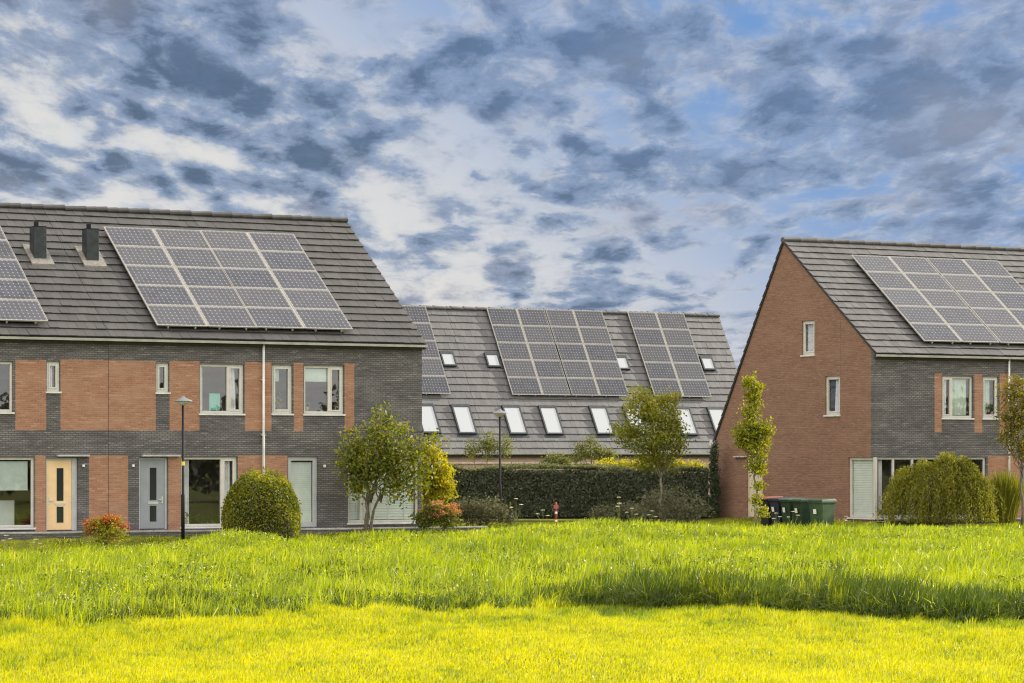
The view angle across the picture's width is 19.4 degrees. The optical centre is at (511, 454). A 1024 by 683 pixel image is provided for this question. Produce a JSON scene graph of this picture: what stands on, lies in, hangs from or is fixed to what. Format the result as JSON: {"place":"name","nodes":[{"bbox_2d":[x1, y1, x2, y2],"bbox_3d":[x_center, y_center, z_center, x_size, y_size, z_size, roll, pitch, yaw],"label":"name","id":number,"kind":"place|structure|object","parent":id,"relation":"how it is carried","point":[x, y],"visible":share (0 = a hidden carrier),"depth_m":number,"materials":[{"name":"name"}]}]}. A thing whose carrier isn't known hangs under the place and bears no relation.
{"place":"outdoors","nodes":[
{"label":"outdoors","id":0,"kind":"place"},
{"bbox_2d":[0,595,1023,682],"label":"lawn grass","id":1,"kind":"structure","parent":0,"point":[874,659],"depth_m":40.23,"materials":[{"name":"yellow plant"}]},
{"bbox_2d":[0,502,1023,682],"bbox_3d":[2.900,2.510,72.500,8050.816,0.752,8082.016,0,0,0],"label":"ground","id":2,"kind":"structure","parent":0,"point":[36,544],"depth_m":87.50,"materials":[{"name":"green plant"}]},
{"bbox_2d":[0,202,111,532],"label":"terraced house","id":3,"kind":"structure","parent":2,"relation":"on","point":[54,423],"depth_m":89.58,"materials":[{"name":"orange brick"}]},
{"bbox_2d":[0,361,14,413],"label":"window","id":4,"kind":"structure","parent":3,"relation":"in","point":[2,411],"depth_m":88.62,"materials":[{"name":"paint"}]},
{"bbox_2d":[0,457,35,529],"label":"window","id":5,"kind":"structure","parent":3,"relation":"in","point":[13,474],"depth_m":88.79,"materials":[{"name":"paint"}]},
{"bbox_2d":[0,226,47,323],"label":"solar array","id":6,"kind":"object","parent":3,"relation":"on","point":[19,301],"visible":1,"depth_m":90.02,"materials":[{"name":"glass"}]},
{"bbox_2d":[45,361,61,392],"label":"window","id":7,"kind":"structure","parent":3,"relation":"in","point":[55,389],"depth_m":89.31,"materials":[{"name":"paint"}]},
{"bbox_2d":[46,458,76,530],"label":"door","id":8,"kind":"structure","parent":3,"relation":"in","point":[61,473],"depth_m":89.44,"materials":[{"name":"beige paint"}]},
{"bbox_2d":[81,512,130,545],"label":"flowering bush","id":9,"kind":"object","parent":2,"relation":"on","point":[105,524],"visible":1,"depth_m":87.18,"materials":[{"name":"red plant"}]},
{"bbox_2d":[0,530,286,558],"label":"verge grass","id":10,"kind":"structure","parent":2,"relation":"on","point":[68,548],"depth_m":84.06,"materials":[{"name":"green plant"}]},
{"bbox_2d":[43,204,265,530],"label":"terraced house","id":11,"kind":"structure","parent":2,"relation":"on","point":[155,371],"depth_m":91.57,"materials":[{"name":"brown brick"}]},
{"bbox_2d":[139,458,166,529],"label":"door","id":12,"kind":"structure","parent":11,"relation":"in","point":[152,471],"depth_m":90.90,"materials":[{"name":"grey paint"}]},
{"bbox_2d":[155,363,170,393],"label":"window","id":13,"kind":"structure","parent":11,"relation":"in","point":[164,390],"depth_m":91.01,"materials":[{"name":"paint"}]},
{"bbox_2d":[103,226,257,330],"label":"solar array","id":14,"kind":"object","parent":11,"relation":"on","point":[178,277],"visible":1,"depth_m":93.58,"materials":[{"name":"glass"}]},
{"bbox_2d":[180,457,235,528],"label":"window","id":15,"kind":"structure","parent":11,"relation":"in","point":[224,461],"depth_m":91.97,"materials":[{"name":"paint"}]},
{"bbox_2d":[209,393,219,409],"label":"teal board","id":16,"kind":"object","parent":11,"relation":"in","point":[214,401],"visible":1,"depth_m":92.08,"materials":[{"name":"teal"}]},
{"bbox_2d":[199,364,245,415],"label":"window","id":17,"kind":"structure","parent":11,"relation":"in","point":[231,409],"depth_m":92.13,"materials":[{"name":"paint"}]},
{"bbox_2d":[174,396,191,540],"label":"street lamp","id":18,"kind":"object","parent":2,"relation":"on","point":[182,400],"visible":1,"depth_m":88.56,"materials":[{"name":"metal"}]},
{"bbox_2d":[0,526,486,539],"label":"garden wall","id":19,"kind":"structure","parent":2,"relation":"on","point":[30,535],"depth_m":89.60,"materials":[{"name":"grey brick"}]},
{"bbox_2d":[221,466,302,538],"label":"round bush","id":20,"kind":"object","parent":2,"relation":"on","point":[252,501],"visible":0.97,"depth_m":85.91,"materials":[{"name":"green plant"}]},
{"bbox_2d":[191,211,427,528],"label":"terraced house","id":21,"kind":"structure","parent":2,"relation":"on","point":[336,379],"depth_m":94.56,"materials":[{"name":"grey brick"}]},
{"bbox_2d":[200,230,352,331],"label":"solar array","id":22,"kind":"object","parent":21,"relation":"on","point":[277,281],"visible":1,"depth_m":95.24,"materials":[{"name":"glass"}]},
{"bbox_2d":[275,393,282,408],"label":"potted plant","id":23,"kind":"object","parent":21,"relation":"on","point":[280,401],"visible":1,"depth_m":93.13,"materials":[{"name":"grey plant"}]},
{"bbox_2d":[271,365,293,414],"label":"window","id":24,"kind":"structure","parent":21,"relation":"in","point":[275,368],"depth_m":93.03,"materials":[{"name":"paint"}]},
{"bbox_2d":[288,456,316,526],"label":"glazed door","id":25,"kind":"structure","parent":21,"relation":"in","point":[302,487],"depth_m":93.51,"materials":[{"name":"grey paint"}]},
{"bbox_2d":[305,402,310,410],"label":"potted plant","id":26,"kind":"object","parent":21,"relation":"on","point":[307,407],"visible":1,"depth_m":93.56,"materials":[{"name":"beige plant"}]},
{"bbox_2d":[303,365,345,415],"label":"window","id":27,"kind":"structure","parent":21,"relation":"in","point":[310,375],"depth_m":93.81,"materials":[{"name":"paint"}]},
{"bbox_2d":[347,457,417,524],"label":"window","id":28,"kind":"structure","parent":21,"relation":"in","point":[354,518],"depth_m":94.86,"materials":[{"name":"glass"}]},
{"bbox_2d":[326,397,450,532],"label":"fruit tree","id":29,"kind":"object","parent":2,"relation":"on","point":[387,460],"visible":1,"depth_m":92.58,"materials":[{"name":"green plant"}]},
{"bbox_2d":[408,499,463,531],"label":"hydrangea bush","id":30,"kind":"object","parent":2,"relation":"on","point":[433,513],"visible":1,"depth_m":92.28,"materials":[{"name":"green plant"}]},
{"bbox_2d":[422,439,459,526],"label":"golden bush","id":31,"kind":"object","parent":2,"relation":"on","point":[442,490],"visible":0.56,"depth_m":96.34,"materials":[{"name":"yellow plant"}]},
{"bbox_2d":[407,305,487,469],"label":"terraced house","id":32,"kind":"structure","parent":2,"relation":"on","point":[453,416],"depth_m":141.97,"materials":[{"name":"grey tile"}]},
{"bbox_2d":[402,305,450,394],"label":"solar array","id":33,"kind":"object","parent":32,"relation":"on","point":[434,379],"visible":0.27,"depth_m":142.87,"materials":[{"name":"glass"}]},
{"bbox_2d":[446,491,523,527],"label":"dark shrub","id":34,"kind":"object","parent":2,"relation":"on","point":[471,510],"visible":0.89,"depth_m":98.36,"materials":[{"name":"green plant"}]},
{"bbox_2d":[461,430,518,466],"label":"garden shrub","id":35,"kind":"object","parent":2,"relation":"on","point":[486,443],"visible":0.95,"depth_m":127.90,"materials":[{"name":"green plant"}]},
{"bbox_2d":[492,409,507,522],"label":"street lamp","id":36,"kind":"object","parent":2,"relation":"on","point":[499,413],"visible":0.96,"depth_m":107.47,"materials":[{"name":"metal"}]},
{"bbox_2d":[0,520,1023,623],"bbox_3d":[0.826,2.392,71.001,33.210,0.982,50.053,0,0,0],"label":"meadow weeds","id":37,"kind":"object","parent":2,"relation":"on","point":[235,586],"visible":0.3,"depth_m":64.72,"materials":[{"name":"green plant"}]},
{"bbox_2d":[0,552,1023,625],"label":"bank grass","id":38,"kind":"structure","parent":2,"relation":"on","point":[823,590],"depth_m":49.65,"materials":[{"name":"green plant"}]},
{"bbox_2d":[0,600,1023,659],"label":"rough grass","id":39,"kind":"structure","parent":2,"relation":"on","point":[614,610],"depth_m":46.42,"materials":[{"name":"plant"}]},
{"bbox_2d":[446,306,583,469],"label":"terraced house","id":40,"kind":"structure","parent":2,"relation":"on","point":[536,427],"depth_m":143.98,"materials":[{"name":"grey tile"}]},
{"bbox_2d":[486,308,572,396],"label":"solar array","id":41,"kind":"object","parent":40,"relation":"attached to","point":[525,342],"visible":1,"depth_m":145.79,"materials":[{"name":"glass"}]},
{"bbox_2d":[535,450,574,469],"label":"garden shrub","id":42,"kind":"object","parent":2,"relation":"on","point":[554,458],"visible":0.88,"depth_m":126.90,"materials":[{"name":"green plant"}]},
{"bbox_2d":[554,502,558,524],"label":"marker post","id":43,"kind":"object","parent":2,"relation":"on","point":[556,506],"visible":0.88,"depth_m":96.97,"materials":[{"name":"red paint"}]},
{"bbox_2d":[422,462,708,518],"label":"hedge","id":44,"kind":"object","parent":2,"relation":"on","point":[538,493],"visible":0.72,"depth_m":112.39,"materials":[{"name":"green plant"}]},
{"bbox_2d":[563,434,618,471],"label":"garden shrub","id":45,"kind":"object","parent":2,"relation":"on","point":[597,453],"visible":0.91,"depth_m":125.91,"materials":[{"name":"green plant"}]},
{"bbox_2d":[543,308,674,471],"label":"terraced house","id":46,"kind":"structure","parent":2,"relation":"on","point":[595,415],"depth_m":146.54,"materials":[{"name":"grey tile"}]},
{"bbox_2d":[544,309,628,396],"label":"solar array","id":47,"kind":"object","parent":46,"relation":"on","point":[586,351],"visible":0.99,"depth_m":147.43,"materials":[{"name":"photovoltaic glass"},{"name":"silicon cells"},{"name":"aluminium frame"}]},
{"bbox_2d":[585,499,650,522],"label":"dark shrub","id":48,"kind":"object","parent":2,"relation":"on","point":[624,510],"visible":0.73,"depth_m":99.85,"materials":[{"name":"green plant"}]},
{"bbox_2d":[593,456,647,471],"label":"garden shrub","id":49,"kind":"object","parent":2,"relation":"on","point":[626,462],"visible":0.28,"depth_m":120.85,"materials":[{"name":"yellow plant"}]},
{"bbox_2d":[606,384,695,521],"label":"young tree","id":50,"kind":"object","parent":2,"relation":"on","point":[648,414],"visible":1,"depth_m":105.82,"materials":[{"name":"green plant"}]},
{"bbox_2d":[630,479,714,524],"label":"dark shrub","id":51,"kind":"object","parent":2,"relation":"on","point":[654,506],"visible":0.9,"depth_m":100.92,"materials":[{"name":"green plant"}]},
{"bbox_2d":[630,311,736,499],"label":"terraced house","id":52,"kind":"structure","parent":2,"relation":"on","point":[716,359],"depth_m":150.32,"materials":[{"name":"grey tile"}]},
{"bbox_2d":[627,312,711,397],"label":"solar array","id":53,"kind":"object","parent":52,"relation":"on","point":[667,350],"visible":0.98,"depth_m":149.84,"materials":[{"name":"photovoltaic glass"},{"name":"silicon cells"},{"name":"aluminium frame"}]},
{"bbox_2d":[674,458,709,472],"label":"garden shrub","id":54,"kind":"object","parent":2,"relation":"on","point":[692,463],"visible":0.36,"depth_m":120.92,"materials":[{"name":"yellow plant"}]},
{"bbox_2d":[705,439,722,517],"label":"ivy column","id":55,"kind":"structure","parent":2,"relation":"on","point":[713,488],"depth_m":111.88,"materials":[{"name":"green plant"}]},
{"bbox_2d":[728,371,776,525],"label":"slim tree","id":56,"kind":"object","parent":2,"relation":"on","point":[751,433],"visible":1,"depth_m":97.88,"materials":[{"name":"green plant"}]},
{"bbox_2d":[759,496,782,526],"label":"wheelie bin","id":57,"kind":"object","parent":2,"relation":"on","point":[765,521],"visible":0.27,"depth_m":100.61,"materials":[{"name":"black plastic"}]},
{"bbox_2d":[768,497,793,525],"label":"wheelie bin","id":58,"kind":"object","parent":2,"relation":"on","point":[775,509],"visible":0.4,"depth_m":100.10,"materials":[{"name":"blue plastic"}]},
{"bbox_2d":[779,498,801,525],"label":"wheelie bin","id":59,"kind":"object","parent":2,"relation":"on","point":[786,507],"visible":0.51,"depth_m":99.52,"materials":[{"name":"green plastic"}]},
{"bbox_2d":[791,498,816,525],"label":"wheelie bin","id":60,"kind":"object","parent":2,"relation":"on","point":[801,510],"visible":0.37,"depth_m":98.92,"materials":[{"name":"green plastic"}]},
{"bbox_2d":[807,498,836,526],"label":"wheelie bin","id":61,"kind":"object","parent":2,"relation":"on","point":[821,509],"visible":0.71,"depth_m":98.09,"materials":[{"name":"green plastic"}]},
{"bbox_2d":[710,237,1011,521],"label":"terraced house","id":62,"kind":"structure","parent":2,"relation":"on","point":[868,393],"depth_m":106.80,"materials":[{"name":"brown brick"}]},
{"bbox_2d":[748,454,761,516],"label":"side door","id":63,"kind":"structure","parent":62,"relation":"in","point":[750,479],"depth_m":110.96,"materials":[{"name":"beige paint"}]},
{"bbox_2d":[800,320,814,356],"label":"window","id":64,"kind":"structure","parent":62,"relation":"in","point":[810,352],"depth_m":107.86,"materials":[{"name":"paint"}]},
{"bbox_2d":[823,376,840,416],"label":"window","id":65,"kind":"structure","parent":62,"relation":"in","point":[829,413],"depth_m":106.48,"materials":[{"name":"paint"}]},
{"bbox_2d":[847,457,877,519],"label":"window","id":66,"kind":"structure","parent":62,"relation":"in","point":[864,474],"depth_m":105.08,"materials":[{"name":"paint"}]},
{"bbox_2d":[851,255,999,344],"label":"solar array","id":67,"kind":"object","parent":62,"relation":"on","point":[925,300],"visible":1,"depth_m":108.12,"materials":[{"name":"glass"},{"name":"silicon"},{"name":"aluminium"}]},
{"bbox_2d":[875,457,984,519],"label":"window","id":68,"kind":"structure","parent":62,"relation":"in","point":[892,458],"depth_m":104.67,"materials":[{"name":"paint"}]},
{"bbox_2d":[941,376,974,419],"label":"window","id":69,"kind":"structure","parent":62,"relation":"in","point":[956,387],"depth_m":106.19,"materials":[{"name":"paint"}]},
{"bbox_2d":[982,377,998,419],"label":"window","id":70,"kind":"structure","parent":62,"relation":"in","point":[985,379],"depth_m":106.84,"materials":[{"name":"paint"}]},
{"bbox_2d":[871,451,1009,526],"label":"weeping shrub","id":71,"kind":"object","parent":2,"relation":"on","point":[936,494],"visible":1,"depth_m":102.06,"materials":[{"name":"green plant"}]},
{"bbox_2d":[885,518,1020,524],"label":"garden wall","id":72,"kind":"structure","parent":2,"relation":"on","point":[937,523],"depth_m":103.79,"materials":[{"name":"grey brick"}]},
{"bbox_2d":[914,242,1023,517],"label":"terraced house","id":73,"kind":"structure","parent":2,"relation":"on","point":[1010,260],"depth_m":112.31,"materials":[{"name":"grey tile"}]},
{"bbox_2d":[926,258,1023,345],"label":"solar array","id":74,"kind":"object","parent":73,"relation":"on","point":[990,293],"visible":1,"depth_m":110.12,"materials":[{"name":"glass"},{"name":"silicon"},{"name":"aluminium"}]},
{"bbox_2d":[985,468,1023,522],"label":"ornamental grass","id":75,"kind":"object","parent":2,"relation":"on","point":[1008,489],"depth_m":103.28,"materials":[{"name":"green plant"}]},
{"bbox_2d":[989,373,1023,525],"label":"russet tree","id":76,"kind":"object","parent":2,"relation":"on","point":[1014,423],"visible":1,"depth_m":102.91,"materials":[{"name":"green plant"}]},
{"bbox_2d":[0,0,1023,367],"label":"sky","id":77,"kind":"structure","parent":0,"point":[615,155],"materials":[{"name":"blue"}]},
{"bbox_2d":[448,462,632,472],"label":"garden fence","id":78,"kind":"object","parent":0,"point":[477,464],"visible":0.13,"depth_m":130.94,"materials":[{"name":"brown wood"}]}
]}

